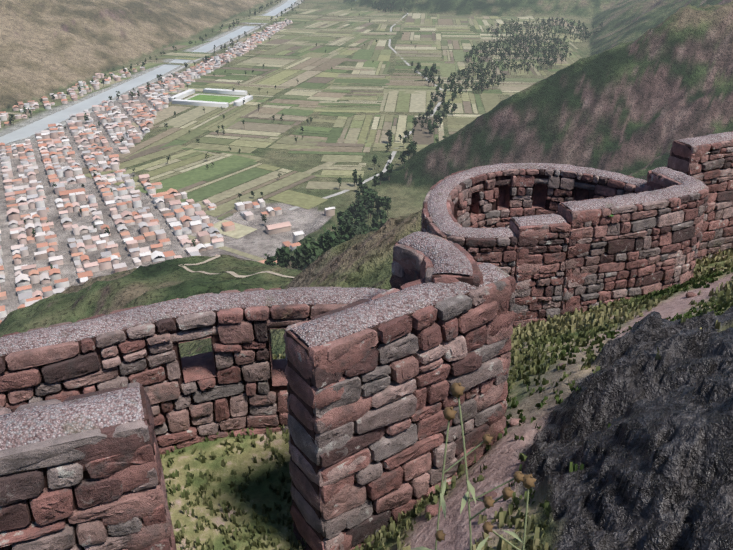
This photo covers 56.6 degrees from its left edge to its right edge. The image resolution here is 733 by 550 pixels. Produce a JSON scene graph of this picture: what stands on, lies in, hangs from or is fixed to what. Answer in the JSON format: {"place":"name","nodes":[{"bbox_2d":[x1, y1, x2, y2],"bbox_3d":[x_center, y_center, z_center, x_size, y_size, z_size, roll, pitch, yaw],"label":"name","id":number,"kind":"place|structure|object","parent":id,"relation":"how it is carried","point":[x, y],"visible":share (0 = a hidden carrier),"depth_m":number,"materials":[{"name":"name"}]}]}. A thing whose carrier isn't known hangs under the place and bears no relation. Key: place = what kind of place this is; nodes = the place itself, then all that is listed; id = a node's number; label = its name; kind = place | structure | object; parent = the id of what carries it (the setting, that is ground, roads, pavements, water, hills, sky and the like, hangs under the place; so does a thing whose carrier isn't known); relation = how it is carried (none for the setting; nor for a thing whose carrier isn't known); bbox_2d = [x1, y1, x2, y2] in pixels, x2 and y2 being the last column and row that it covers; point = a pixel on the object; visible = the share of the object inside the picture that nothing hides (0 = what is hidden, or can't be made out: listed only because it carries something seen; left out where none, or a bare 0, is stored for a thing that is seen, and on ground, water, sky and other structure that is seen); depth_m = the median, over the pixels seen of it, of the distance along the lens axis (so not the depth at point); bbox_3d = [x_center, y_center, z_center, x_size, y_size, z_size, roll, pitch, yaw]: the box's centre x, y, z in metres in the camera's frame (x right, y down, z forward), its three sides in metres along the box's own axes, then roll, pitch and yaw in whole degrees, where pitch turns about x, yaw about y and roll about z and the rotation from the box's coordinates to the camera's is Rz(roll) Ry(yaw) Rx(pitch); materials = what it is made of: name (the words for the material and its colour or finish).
{"place":"outdoors","nodes":[
{"label":"outdoors","id":0,"kind":"place"},
{"bbox_2d":[0,0,296,143],"bbox_3d":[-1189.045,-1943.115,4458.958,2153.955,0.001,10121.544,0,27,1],"label":"river","id":1,"kind":"structure","parent":0,"point":[29,130],"depth_m":1363.61,"materials":[{"name":"liquid"}]},
{"bbox_2d":[184,94,243,103],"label":"sports track","id":2,"kind":"structure","parent":0,"point":[217,95],"depth_m":1325.23,"materials":[{"name":"red"}]},
{"bbox_2d":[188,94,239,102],"bbox_3d":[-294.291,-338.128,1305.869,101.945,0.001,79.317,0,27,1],"label":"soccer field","id":3,"kind":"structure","parent":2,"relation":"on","point":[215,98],"depth_m":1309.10,"materials":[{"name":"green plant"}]},
{"bbox_2d":[178,255,293,277],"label":"dirt path","id":4,"kind":"structure","parent":0,"point":[234,274],"depth_m":327.51,"materials":[{"name":"beige soil"}]},
{"bbox_2d":[0,0,732,549],"bbox_3d":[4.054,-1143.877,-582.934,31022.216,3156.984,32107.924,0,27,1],"label":"terrain","id":5,"kind":"structure","parent":0,"point":[638,88],"depth_m":690.43,"materials":[{"name":"green plant"}]},
{"bbox_2d":[0,382,176,549],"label":"ruin wall","id":6,"kind":"structure","parent":5,"relation":"on","point":[82,472],"depth_m":6.54,"materials":[{"name":"stone"}]},
{"bbox_2d":[9,0,302,142],"bbox_3d":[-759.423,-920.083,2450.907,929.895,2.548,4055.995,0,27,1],"label":"riverside road","id":7,"kind":"structure","parent":5,"relation":"on","point":[181,67],"depth_m":1625.96,"materials":[{"name":"grey asphalt"}]},
{"bbox_2d":[0,18,334,322],"bbox_3d":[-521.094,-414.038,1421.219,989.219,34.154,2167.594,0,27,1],"label":"town buildings","id":8,"kind":"structure","parent":5,"relation":"on","point":[149,227],"depth_m":813.34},
{"bbox_2d":[0,287,387,454],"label":"stone wall","id":9,"kind":"structure","parent":5,"relation":"on","point":[235,378],"depth_m":10.77,"materials":[{"name":"stone"}]},
{"bbox_2d":[1,7,584,260],"bbox_3d":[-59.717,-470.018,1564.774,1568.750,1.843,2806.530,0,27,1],"label":"farm fields","id":10,"kind":"structure","parent":5,"relation":"on","point":[235,161],"depth_m":1279.45,"materials":[{"name":"green plant"}]},
{"bbox_2d":[8,0,602,269],"bbox_3d":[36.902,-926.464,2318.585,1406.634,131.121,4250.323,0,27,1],"label":"valley trees","id":11,"kind":"object","parent":5,"relation":"on","point":[309,251],"visible":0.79,"depth_m":1258.49,"materials":[{"name":"green plant"}]},
{"bbox_2d":[289,13,443,209],"bbox_3d":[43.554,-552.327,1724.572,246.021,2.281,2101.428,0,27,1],"label":"dirt road","id":12,"kind":"structure","parent":5,"relation":"on","point":[388,161],"depth_m":983.74,"materials":[{"name":"beige soil"}]},
{"bbox_2d":[283,262,515,549],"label":"ruin wall","id":13,"kind":"structure","parent":5,"relation":"on","point":[371,397],"depth_m":8.74,"materials":[{"name":"stone"}]},
{"bbox_2d":[389,231,482,288],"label":"stone wall","id":14,"kind":"structure","parent":5,"relation":"on","point":[427,257],"depth_m":9.51,"materials":[{"name":"stone"}]},
{"bbox_2d":[160,248,732,549],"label":"grass","id":15,"kind":"structure","parent":5,"relation":"on","point":[551,327],"depth_m":11.22,"materials":[{"name":"green plant"}]},
{"bbox_2d":[412,382,536,549],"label":"thistle plant","id":16,"kind":"object","parent":5,"relation":"on","point":[527,480],"visible":1,"depth_m":1.81,"materials":[{"name":"green plant"}]},
{"bbox_2d":[420,163,646,276],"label":"ruin wall","id":17,"kind":"structure","parent":5,"relation":"on","point":[472,211],"depth_m":21.56,"materials":[{"name":"brown stone"}]},
{"bbox_2d":[509,213,570,327],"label":"stone wall","id":18,"kind":"structure","parent":5,"relation":"on","point":[542,243],"depth_m":17.50,"materials":[{"name":"brown stone"}]},
{"bbox_2d":[425,292,696,517],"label":"loose stones","id":19,"kind":"object","parent":5,"relation":"on","point":[493,494],"visible":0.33,"depth_m":8.55,"materials":[{"name":"brown stone"}]},
{"bbox_2d":[667,131,732,259],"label":"ruin wall","id":20,"kind":"structure","parent":5,"relation":"on","point":[707,160],"depth_m":21.09,"materials":[{"name":"stone"}]},
{"bbox_2d":[557,167,708,317],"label":"stone wall","id":21,"kind":"structure","parent":0,"point":[646,240],"depth_m":18.11,"materials":[{"name":"brown stone"}]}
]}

